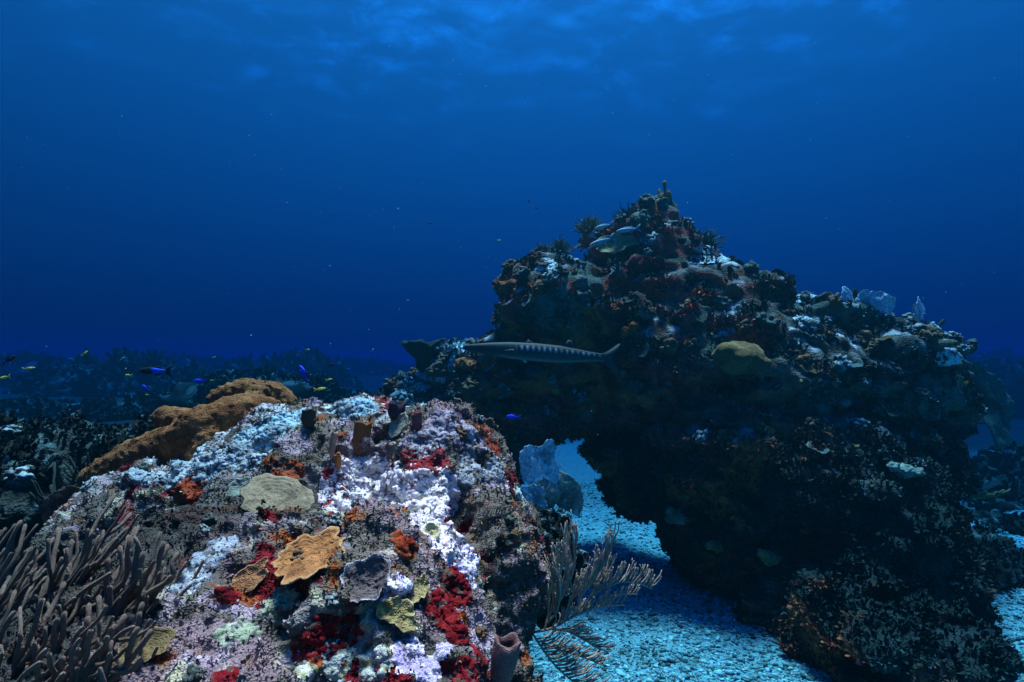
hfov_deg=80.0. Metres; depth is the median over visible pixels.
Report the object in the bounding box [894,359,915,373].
leaf coral
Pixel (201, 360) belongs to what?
algae turf
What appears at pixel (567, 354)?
barracuda
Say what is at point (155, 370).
reef fish
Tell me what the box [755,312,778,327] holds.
sponge
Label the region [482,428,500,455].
encrusting sponge
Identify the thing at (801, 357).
sponge lump
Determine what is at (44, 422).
bushy coral
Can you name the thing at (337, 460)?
vase sponge
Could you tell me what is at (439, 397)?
knobby coral
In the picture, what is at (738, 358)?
brain coral
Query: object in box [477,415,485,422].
knobby coral
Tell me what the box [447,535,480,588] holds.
crustose coral
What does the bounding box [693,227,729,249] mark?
bushy coral
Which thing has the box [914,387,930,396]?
knobby coral
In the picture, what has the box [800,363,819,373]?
leaf coral
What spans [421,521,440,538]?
cup coral
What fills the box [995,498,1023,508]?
reef mound
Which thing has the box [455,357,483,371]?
sponge lump
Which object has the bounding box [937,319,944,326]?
rod sponge
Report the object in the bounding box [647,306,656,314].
knobby coral
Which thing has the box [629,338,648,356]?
leaf coral
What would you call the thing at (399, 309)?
drifting particles
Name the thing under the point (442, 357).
knobby coral
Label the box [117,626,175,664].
plate coral
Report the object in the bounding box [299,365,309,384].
blue fish
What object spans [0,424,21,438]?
knobby coral
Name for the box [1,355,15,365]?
dark fish
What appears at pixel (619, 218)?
knobby coral
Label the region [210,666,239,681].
encrusting sponge
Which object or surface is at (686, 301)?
knobby coral
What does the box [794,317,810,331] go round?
knobby coral
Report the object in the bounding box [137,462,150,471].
knobby coral
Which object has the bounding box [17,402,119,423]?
reef mound
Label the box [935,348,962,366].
coral crust
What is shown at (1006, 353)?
algae turf
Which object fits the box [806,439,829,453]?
leaf coral
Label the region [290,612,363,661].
encrusting sponge
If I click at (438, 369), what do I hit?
knobby coral
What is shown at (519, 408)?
knobby coral
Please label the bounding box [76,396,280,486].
spreading sponge
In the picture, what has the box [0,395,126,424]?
algae turf
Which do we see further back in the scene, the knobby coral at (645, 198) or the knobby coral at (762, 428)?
the knobby coral at (645, 198)
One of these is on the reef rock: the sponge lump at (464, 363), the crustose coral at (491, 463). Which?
the crustose coral at (491, 463)
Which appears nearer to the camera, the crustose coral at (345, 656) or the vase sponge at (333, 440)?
the crustose coral at (345, 656)
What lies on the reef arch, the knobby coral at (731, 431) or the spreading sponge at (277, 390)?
the knobby coral at (731, 431)
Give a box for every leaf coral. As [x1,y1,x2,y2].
[398,370,407,376]
[456,372,473,383]
[484,360,495,371]
[497,386,507,398]
[521,293,531,306]
[623,297,634,302]
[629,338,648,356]
[691,304,709,323]
[699,348,714,360]
[767,452,781,463]
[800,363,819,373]
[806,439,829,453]
[844,301,852,307]
[850,449,865,464]
[851,358,863,367]
[875,335,894,340]
[879,399,901,416]
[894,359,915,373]
[928,393,936,400]
[948,410,962,416]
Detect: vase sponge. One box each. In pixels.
[329,429,337,460]
[334,452,341,469]
[352,421,372,455]
[411,410,421,431]
[491,632,521,681]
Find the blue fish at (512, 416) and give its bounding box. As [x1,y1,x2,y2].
[506,414,520,419]
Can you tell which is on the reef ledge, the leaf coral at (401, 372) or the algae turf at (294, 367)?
the leaf coral at (401, 372)
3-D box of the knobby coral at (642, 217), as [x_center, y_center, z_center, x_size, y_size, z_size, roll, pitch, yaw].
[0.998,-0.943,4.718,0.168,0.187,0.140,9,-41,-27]
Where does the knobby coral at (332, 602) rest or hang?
on the reef rock
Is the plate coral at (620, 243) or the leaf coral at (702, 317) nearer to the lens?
the leaf coral at (702, 317)
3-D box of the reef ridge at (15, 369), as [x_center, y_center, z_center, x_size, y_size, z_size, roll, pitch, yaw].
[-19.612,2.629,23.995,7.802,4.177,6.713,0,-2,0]
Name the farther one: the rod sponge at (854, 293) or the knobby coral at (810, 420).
the rod sponge at (854, 293)
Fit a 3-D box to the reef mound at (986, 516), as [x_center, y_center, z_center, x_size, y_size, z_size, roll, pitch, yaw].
[5.139,2.194,6.240,1.705,0.855,1.635,0,-2,0]
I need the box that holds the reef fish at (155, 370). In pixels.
[138,365,171,376]
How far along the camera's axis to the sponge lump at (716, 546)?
4.00 m
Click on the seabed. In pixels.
(576, 466)
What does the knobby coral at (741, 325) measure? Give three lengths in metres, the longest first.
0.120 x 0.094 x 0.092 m
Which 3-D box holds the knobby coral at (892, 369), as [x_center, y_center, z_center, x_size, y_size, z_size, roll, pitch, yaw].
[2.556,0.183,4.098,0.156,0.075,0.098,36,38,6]
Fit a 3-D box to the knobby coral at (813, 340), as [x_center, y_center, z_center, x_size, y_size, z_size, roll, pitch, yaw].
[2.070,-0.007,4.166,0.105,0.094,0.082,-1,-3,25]
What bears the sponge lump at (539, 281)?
attached to the reef arch
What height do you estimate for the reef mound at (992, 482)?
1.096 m
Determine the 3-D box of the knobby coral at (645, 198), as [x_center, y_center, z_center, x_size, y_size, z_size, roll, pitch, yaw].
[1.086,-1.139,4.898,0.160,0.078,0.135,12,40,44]
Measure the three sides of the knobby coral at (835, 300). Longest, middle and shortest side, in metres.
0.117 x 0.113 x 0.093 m
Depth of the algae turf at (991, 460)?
7.95 m
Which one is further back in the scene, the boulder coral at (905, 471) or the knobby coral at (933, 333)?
the knobby coral at (933, 333)
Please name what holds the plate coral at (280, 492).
on the reef rock
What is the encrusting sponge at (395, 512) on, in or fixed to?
on the reef rock
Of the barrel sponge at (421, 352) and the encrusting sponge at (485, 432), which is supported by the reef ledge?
the barrel sponge at (421, 352)
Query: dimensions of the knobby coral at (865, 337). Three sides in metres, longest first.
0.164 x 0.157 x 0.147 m
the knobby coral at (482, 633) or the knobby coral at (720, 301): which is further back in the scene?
the knobby coral at (720, 301)
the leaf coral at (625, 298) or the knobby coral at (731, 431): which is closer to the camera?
the knobby coral at (731, 431)
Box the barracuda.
[461,340,619,377]
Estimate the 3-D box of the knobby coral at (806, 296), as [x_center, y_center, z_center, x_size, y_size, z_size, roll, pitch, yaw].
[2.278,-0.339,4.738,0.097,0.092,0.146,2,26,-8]
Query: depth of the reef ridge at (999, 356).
33.36 m
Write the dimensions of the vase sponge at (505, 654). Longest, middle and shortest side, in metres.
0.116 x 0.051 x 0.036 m
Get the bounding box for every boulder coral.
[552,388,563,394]
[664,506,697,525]
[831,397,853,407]
[886,461,925,478]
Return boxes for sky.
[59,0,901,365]
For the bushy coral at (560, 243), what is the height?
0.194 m
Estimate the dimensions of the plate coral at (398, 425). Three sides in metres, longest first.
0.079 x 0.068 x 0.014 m
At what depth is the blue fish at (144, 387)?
3.40 m
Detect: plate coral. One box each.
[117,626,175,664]
[227,477,250,496]
[231,556,268,593]
[239,473,314,519]
[269,526,345,584]
[339,554,390,602]
[375,596,415,632]
[388,412,408,437]
[407,573,429,602]
[596,232,638,253]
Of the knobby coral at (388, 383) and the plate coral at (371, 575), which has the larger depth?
the knobby coral at (388, 383)
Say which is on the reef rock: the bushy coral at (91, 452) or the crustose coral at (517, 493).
the crustose coral at (517, 493)
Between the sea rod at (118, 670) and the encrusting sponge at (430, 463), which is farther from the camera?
the encrusting sponge at (430, 463)
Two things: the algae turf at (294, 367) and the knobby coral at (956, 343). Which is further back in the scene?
the algae turf at (294, 367)
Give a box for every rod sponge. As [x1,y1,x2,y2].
[852,288,857,300]
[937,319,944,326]
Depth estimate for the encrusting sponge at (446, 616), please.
1.11 m
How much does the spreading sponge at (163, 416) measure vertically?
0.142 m
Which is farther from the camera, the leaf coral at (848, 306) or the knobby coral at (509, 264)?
the knobby coral at (509, 264)
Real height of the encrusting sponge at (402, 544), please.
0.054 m
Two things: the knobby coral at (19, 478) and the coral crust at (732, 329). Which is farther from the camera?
the coral crust at (732, 329)
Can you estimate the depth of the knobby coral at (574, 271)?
4.51 m
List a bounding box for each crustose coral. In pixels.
[116,438,267,490]
[165,534,242,595]
[210,585,300,653]
[233,408,305,452]
[293,639,395,681]
[318,455,465,563]
[325,397,378,420]
[380,572,413,600]
[389,635,452,681]
[397,424,446,459]
[423,409,479,450]
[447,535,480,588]
[456,449,504,486]
[513,483,521,503]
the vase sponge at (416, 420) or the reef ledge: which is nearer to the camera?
the vase sponge at (416, 420)
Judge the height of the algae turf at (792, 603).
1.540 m
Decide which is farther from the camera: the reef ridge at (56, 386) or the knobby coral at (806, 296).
the reef ridge at (56, 386)
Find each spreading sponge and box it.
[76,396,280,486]
[150,405,191,427]
[206,378,296,405]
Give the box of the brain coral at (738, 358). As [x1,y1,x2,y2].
[711,341,771,374]
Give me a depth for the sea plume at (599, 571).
1.42 m
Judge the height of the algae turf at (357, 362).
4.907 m
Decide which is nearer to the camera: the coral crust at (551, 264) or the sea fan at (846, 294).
the sea fan at (846, 294)
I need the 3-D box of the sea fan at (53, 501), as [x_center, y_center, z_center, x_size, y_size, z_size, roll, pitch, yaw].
[-1.275,0.483,1.752,0.134,0.136,0.014,1,-3,-26]
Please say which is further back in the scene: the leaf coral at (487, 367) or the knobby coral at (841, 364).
the leaf coral at (487, 367)
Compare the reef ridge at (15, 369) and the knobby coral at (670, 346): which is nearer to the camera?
the knobby coral at (670, 346)
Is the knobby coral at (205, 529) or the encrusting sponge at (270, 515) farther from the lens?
the encrusting sponge at (270, 515)
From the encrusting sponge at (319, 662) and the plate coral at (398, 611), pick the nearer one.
the encrusting sponge at (319, 662)
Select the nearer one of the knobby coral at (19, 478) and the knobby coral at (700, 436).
the knobby coral at (19, 478)
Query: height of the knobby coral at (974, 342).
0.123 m
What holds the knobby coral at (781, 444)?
attached to the reef arch
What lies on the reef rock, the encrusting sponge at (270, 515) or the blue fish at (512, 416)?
the encrusting sponge at (270, 515)
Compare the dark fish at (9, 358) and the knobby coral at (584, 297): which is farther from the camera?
the knobby coral at (584, 297)
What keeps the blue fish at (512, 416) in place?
in the water
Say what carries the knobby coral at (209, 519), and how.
on the reef rock
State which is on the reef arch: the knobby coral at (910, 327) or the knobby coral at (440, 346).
the knobby coral at (910, 327)
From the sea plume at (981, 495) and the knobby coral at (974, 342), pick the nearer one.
the sea plume at (981, 495)
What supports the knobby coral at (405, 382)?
on the reef ledge
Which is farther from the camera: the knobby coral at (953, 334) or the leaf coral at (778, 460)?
the knobby coral at (953, 334)
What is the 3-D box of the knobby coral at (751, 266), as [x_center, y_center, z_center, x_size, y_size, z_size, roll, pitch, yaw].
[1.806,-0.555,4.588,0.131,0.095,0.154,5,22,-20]
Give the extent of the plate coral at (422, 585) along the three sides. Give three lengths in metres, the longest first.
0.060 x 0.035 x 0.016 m
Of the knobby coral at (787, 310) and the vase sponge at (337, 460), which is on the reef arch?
the knobby coral at (787, 310)
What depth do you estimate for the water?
26.79 m
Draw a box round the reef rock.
[0,393,550,681]
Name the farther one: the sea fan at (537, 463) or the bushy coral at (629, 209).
the bushy coral at (629, 209)
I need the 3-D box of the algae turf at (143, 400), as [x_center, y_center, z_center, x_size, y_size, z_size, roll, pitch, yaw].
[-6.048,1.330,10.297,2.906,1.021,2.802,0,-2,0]
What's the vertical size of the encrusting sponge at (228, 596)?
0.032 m
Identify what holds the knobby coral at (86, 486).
on the reef rock
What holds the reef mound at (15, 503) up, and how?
on the seabed
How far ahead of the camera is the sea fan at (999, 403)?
4.93 m
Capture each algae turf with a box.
[0,350,99,387]
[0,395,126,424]
[10,349,109,362]
[65,389,164,419]
[146,348,257,369]
[163,365,347,408]
[206,344,362,385]
[325,355,415,375]
[341,387,375,397]
[496,421,1023,681]
[958,487,1023,509]
[965,347,1023,364]
[968,440,1023,499]
[972,501,1023,536]
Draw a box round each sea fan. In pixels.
[39,485,80,523]
[518,439,566,495]
[521,484,546,508]
[532,470,583,516]
[841,286,853,301]
[853,289,895,314]
[911,296,925,322]
[966,362,1014,449]
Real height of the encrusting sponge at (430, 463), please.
0.076 m
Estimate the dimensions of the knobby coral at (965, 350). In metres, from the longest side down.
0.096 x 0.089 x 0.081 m
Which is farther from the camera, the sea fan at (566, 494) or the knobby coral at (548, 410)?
the knobby coral at (548, 410)
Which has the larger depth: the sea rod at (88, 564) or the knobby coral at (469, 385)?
the knobby coral at (469, 385)
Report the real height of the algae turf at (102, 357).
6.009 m
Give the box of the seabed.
[0,372,1023,681]
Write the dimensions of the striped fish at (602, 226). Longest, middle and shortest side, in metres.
0.151 x 0.052 x 0.038 m
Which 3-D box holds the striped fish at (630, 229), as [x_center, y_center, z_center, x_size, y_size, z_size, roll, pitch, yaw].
[0.875,-0.835,4.576,0.187,0.065,0.047,-7,-3,6]
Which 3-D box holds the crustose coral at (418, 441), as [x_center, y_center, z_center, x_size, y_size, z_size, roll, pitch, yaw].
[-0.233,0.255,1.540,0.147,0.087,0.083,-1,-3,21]
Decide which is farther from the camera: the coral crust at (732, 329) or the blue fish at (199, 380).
the coral crust at (732, 329)
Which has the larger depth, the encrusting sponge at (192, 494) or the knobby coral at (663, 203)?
the knobby coral at (663, 203)
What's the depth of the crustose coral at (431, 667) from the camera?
1.02 m
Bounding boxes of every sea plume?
[477,504,522,519]
[533,509,661,681]
[968,489,1010,498]
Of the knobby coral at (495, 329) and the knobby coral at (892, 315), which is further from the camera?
the knobby coral at (495, 329)
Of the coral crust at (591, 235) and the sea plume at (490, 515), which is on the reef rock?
the sea plume at (490, 515)
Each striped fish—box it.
[589,233,615,245]
[594,221,613,228]
[616,224,640,232]
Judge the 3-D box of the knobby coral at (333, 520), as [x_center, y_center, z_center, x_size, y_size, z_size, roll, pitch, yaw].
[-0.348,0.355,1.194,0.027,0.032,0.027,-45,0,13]
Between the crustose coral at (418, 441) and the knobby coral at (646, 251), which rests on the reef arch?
the knobby coral at (646, 251)
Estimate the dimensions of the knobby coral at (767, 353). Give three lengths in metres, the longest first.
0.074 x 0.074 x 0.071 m
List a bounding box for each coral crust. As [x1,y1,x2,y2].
[422,372,445,383]
[434,348,455,371]
[533,258,556,270]
[588,230,601,238]
[687,245,729,265]
[723,325,734,331]
[793,315,820,330]
[796,294,816,305]
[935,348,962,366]
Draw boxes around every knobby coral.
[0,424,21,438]
[0,465,48,488]
[80,480,91,492]
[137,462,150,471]
[182,663,201,681]
[199,523,210,534]
[201,512,218,525]
[290,549,304,560]
[325,591,338,609]
[326,405,335,411]
[326,514,342,527]
[382,377,395,389]
[394,391,412,405]
[398,376,415,390]
[408,367,418,376]
[426,361,447,378]
[431,394,443,401]
[434,342,443,352]
[438,352,447,361]
[448,390,458,398]
[456,426,467,439]
[461,378,479,392]
[475,626,488,638]
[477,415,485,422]
[493,323,501,332]
[502,259,516,269]
[503,511,515,523]
[512,266,530,280]
[512,401,528,414]
[532,283,544,294]
[541,268,558,282]
[541,404,557,418]
[548,373,556,385]
[571,267,577,274]
[575,289,592,304]
[576,390,588,404]
[614,213,625,222]
[626,380,643,393]
[630,209,650,228]
[639,193,655,203]
[639,231,659,246]
[642,248,652,255]
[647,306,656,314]
[656,197,669,209]
[659,337,679,355]
[679,299,689,308]
[683,217,694,227]
[691,428,709,443]
[712,295,732,306]
[716,428,739,443]
[735,319,752,331]
[743,260,759,272]
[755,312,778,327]
[755,422,769,434]
[764,350,770,356]
[777,441,788,449]
[779,306,795,316]
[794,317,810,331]
[800,291,811,303]
[802,415,819,426]
[803,390,811,396]
[807,334,823,345]
[825,316,833,321]
[827,292,842,307]
[831,354,852,372]
[835,406,844,412]
[849,330,877,348]
[849,418,870,427]
[857,377,871,389]
[865,341,880,352]
[881,359,903,375]
[886,313,894,320]
[902,313,917,322]
[903,325,916,334]
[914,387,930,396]
[919,325,943,343]
[943,331,960,338]
[950,339,960,351]
[955,440,967,447]
[960,344,970,354]
[966,338,977,353]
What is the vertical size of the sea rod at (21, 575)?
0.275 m
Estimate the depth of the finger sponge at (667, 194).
5.08 m
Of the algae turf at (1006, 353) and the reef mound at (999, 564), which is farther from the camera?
the algae turf at (1006, 353)
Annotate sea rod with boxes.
[0,520,59,621]
[0,523,38,571]
[0,581,114,681]
[0,586,41,681]
[23,494,139,630]
[57,595,153,681]
[90,525,203,656]
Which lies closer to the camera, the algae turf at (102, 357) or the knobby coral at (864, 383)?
the knobby coral at (864, 383)
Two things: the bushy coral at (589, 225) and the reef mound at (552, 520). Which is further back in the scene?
the bushy coral at (589, 225)
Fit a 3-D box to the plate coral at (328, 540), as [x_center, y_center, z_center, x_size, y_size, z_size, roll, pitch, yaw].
[-0.367,0.391,1.111,0.137,0.022,0.113,-19,31,-24]
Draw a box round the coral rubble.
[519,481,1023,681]
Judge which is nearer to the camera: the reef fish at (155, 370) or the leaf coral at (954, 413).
the reef fish at (155, 370)
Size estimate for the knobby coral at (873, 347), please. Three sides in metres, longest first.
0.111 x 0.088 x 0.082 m
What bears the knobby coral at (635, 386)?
on the reef arch
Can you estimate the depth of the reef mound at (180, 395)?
8.83 m
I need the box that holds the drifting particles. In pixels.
[9,49,994,434]
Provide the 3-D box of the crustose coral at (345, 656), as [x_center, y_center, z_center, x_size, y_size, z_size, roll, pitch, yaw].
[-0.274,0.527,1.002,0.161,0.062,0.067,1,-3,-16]
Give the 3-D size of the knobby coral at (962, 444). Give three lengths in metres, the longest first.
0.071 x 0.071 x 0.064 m
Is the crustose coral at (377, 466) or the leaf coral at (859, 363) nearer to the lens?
the crustose coral at (377, 466)
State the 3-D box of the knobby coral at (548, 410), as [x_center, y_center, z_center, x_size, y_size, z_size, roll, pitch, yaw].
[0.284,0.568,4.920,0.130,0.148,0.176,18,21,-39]
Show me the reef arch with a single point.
(670, 246)
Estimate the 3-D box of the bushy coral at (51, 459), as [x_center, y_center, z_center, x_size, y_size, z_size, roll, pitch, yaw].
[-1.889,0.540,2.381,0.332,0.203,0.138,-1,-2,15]
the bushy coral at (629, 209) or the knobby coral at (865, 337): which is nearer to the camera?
the knobby coral at (865, 337)
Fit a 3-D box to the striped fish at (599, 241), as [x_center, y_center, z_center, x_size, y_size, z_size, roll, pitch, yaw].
[0.669,-0.740,4.526,0.198,0.069,0.049,-18,-4,5]
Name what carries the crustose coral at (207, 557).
on the reef rock
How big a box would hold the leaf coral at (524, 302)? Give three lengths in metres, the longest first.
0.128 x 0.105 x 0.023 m
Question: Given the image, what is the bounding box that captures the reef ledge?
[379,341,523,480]
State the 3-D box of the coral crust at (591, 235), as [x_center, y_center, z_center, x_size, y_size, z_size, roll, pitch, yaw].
[0.699,-0.883,5.026,0.107,0.108,0.128,1,-3,-17]
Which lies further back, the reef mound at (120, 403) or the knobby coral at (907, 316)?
the reef mound at (120, 403)
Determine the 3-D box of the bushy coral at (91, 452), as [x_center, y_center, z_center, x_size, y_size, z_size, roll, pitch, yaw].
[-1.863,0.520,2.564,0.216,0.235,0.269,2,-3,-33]
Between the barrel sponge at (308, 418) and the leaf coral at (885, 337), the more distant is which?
the leaf coral at (885, 337)
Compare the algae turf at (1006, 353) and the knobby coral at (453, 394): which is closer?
the knobby coral at (453, 394)
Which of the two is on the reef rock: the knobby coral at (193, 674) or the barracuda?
the knobby coral at (193, 674)
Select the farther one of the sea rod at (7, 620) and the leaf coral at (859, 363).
the leaf coral at (859, 363)
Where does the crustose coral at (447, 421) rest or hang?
on the reef rock
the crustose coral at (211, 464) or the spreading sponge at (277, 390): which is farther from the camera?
the spreading sponge at (277, 390)
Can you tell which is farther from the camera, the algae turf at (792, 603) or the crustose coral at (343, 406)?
the algae turf at (792, 603)
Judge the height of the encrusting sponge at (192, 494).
0.093 m
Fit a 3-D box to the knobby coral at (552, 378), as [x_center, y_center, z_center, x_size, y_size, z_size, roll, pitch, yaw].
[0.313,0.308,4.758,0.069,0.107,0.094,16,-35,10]
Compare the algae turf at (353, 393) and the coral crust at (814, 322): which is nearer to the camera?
the coral crust at (814, 322)
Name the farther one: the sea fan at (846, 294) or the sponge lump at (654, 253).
the sponge lump at (654, 253)
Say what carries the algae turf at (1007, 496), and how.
on the seabed
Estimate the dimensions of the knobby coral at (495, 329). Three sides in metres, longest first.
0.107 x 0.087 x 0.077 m
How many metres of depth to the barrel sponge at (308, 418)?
1.72 m
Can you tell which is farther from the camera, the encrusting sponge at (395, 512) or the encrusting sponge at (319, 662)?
the encrusting sponge at (395, 512)
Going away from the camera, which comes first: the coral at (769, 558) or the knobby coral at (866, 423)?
the coral at (769, 558)
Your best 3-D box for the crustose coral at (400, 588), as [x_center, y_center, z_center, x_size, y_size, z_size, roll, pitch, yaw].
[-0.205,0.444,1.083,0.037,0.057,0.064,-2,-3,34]
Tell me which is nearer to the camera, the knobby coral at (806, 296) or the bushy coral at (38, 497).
the bushy coral at (38, 497)
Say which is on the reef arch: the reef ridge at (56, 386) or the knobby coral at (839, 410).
the knobby coral at (839, 410)
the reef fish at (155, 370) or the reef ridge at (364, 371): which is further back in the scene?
the reef ridge at (364, 371)
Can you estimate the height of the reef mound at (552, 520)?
0.534 m
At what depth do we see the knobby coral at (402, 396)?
5.30 m
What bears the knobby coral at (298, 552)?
on the reef rock
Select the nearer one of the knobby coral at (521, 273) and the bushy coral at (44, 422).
the bushy coral at (44, 422)
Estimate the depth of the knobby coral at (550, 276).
4.46 m
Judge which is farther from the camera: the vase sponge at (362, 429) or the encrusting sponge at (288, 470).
the vase sponge at (362, 429)
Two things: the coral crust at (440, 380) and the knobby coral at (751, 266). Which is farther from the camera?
the coral crust at (440, 380)
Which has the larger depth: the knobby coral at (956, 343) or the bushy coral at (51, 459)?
the knobby coral at (956, 343)
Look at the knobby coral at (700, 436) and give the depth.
4.00 m
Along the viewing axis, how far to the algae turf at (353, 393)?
11.65 m
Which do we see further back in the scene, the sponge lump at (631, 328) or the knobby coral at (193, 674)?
the sponge lump at (631, 328)
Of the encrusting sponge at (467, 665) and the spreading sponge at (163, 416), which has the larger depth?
the spreading sponge at (163, 416)
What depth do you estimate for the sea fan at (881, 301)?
4.39 m
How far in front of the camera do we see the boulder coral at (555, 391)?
4.82 m
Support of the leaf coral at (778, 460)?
attached to the reef arch
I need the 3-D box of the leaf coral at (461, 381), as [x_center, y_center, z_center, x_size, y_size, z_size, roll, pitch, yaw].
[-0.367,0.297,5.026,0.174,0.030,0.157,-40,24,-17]
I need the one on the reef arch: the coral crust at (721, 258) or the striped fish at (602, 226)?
the coral crust at (721, 258)
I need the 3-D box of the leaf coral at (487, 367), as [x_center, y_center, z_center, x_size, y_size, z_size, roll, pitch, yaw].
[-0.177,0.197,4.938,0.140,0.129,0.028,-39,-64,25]
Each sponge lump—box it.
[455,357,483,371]
[492,279,515,293]
[535,278,555,286]
[603,301,623,314]
[619,320,643,336]
[637,249,657,256]
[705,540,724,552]
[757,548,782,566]
[797,354,809,360]
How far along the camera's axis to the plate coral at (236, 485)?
1.56 m
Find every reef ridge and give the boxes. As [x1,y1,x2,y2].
[0,355,68,387]
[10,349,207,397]
[213,350,363,387]
[342,359,408,375]
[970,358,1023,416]
[971,353,1017,362]
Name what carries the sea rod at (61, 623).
on the reef rock
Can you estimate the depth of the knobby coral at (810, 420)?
3.90 m
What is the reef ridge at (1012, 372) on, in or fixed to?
on the seabed
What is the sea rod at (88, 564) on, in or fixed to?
on the reef rock
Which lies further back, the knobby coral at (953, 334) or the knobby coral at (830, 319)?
the knobby coral at (953, 334)
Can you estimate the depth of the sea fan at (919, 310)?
4.45 m
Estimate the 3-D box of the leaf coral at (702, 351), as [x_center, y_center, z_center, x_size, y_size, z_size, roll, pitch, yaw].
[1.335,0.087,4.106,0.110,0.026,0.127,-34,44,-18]
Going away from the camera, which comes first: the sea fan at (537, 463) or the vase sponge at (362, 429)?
the vase sponge at (362, 429)
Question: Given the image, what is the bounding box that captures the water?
[0,0,1023,364]
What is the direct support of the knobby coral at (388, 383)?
on the reef ledge
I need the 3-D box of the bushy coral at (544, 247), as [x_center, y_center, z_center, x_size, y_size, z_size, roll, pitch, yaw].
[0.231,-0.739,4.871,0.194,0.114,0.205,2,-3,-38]
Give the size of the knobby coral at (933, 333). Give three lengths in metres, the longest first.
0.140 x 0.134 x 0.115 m
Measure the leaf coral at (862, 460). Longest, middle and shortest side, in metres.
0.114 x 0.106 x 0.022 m
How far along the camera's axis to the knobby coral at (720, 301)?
4.31 m
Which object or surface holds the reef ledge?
on the seabed
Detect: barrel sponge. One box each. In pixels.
[300,408,316,428]
[388,400,406,420]
[400,338,445,373]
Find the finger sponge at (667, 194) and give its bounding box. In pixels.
[655,180,677,208]
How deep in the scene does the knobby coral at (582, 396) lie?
4.79 m
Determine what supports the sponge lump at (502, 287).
on the reef arch
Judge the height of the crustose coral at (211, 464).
0.149 m
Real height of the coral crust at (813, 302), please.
0.171 m
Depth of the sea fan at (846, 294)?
4.43 m
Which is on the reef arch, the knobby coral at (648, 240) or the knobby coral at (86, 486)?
the knobby coral at (648, 240)
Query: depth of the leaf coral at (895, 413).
4.04 m
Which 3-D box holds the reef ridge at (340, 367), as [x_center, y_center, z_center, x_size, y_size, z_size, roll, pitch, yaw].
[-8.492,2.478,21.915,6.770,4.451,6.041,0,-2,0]
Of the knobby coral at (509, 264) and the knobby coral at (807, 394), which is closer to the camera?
the knobby coral at (807, 394)
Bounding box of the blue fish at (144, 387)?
[142,385,150,392]
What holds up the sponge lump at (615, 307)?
attached to the reef arch
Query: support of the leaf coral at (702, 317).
attached to the reef arch
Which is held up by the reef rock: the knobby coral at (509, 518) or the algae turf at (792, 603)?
the knobby coral at (509, 518)
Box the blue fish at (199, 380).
[193,378,206,383]
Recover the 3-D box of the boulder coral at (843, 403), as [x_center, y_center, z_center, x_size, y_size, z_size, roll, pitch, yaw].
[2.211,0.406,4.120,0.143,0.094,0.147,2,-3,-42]
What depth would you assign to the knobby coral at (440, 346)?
5.63 m
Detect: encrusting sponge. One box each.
[171,477,205,506]
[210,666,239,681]
[214,586,241,606]
[261,509,278,522]
[270,459,304,478]
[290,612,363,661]
[310,655,322,666]
[321,468,349,507]
[387,505,399,515]
[387,529,418,560]
[400,447,451,474]
[423,566,472,645]
[449,643,488,681]
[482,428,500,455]
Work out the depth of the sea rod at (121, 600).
1.04 m
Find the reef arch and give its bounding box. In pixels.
[452,198,1017,681]
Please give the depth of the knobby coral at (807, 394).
4.01 m
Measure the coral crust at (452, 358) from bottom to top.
0.217 m
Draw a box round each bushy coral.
[20,420,45,427]
[29,462,77,506]
[39,454,57,491]
[44,438,99,467]
[62,453,89,482]
[528,243,556,252]
[549,232,576,254]
[572,212,605,234]
[611,201,638,220]
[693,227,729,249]
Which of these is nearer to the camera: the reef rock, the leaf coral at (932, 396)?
the reef rock
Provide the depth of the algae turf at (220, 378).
9.10 m
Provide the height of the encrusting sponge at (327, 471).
0.094 m
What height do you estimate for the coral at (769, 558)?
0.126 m
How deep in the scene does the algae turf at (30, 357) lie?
23.67 m
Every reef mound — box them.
[0,413,150,617]
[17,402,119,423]
[99,398,160,420]
[158,377,341,407]
[536,507,592,629]
[969,525,1023,590]
[973,509,1002,522]
[980,456,1023,494]
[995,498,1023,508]
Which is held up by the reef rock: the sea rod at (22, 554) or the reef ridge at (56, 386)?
the sea rod at (22, 554)
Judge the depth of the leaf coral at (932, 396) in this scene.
4.09 m
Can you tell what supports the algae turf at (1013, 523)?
on the reef mound at (986, 516)

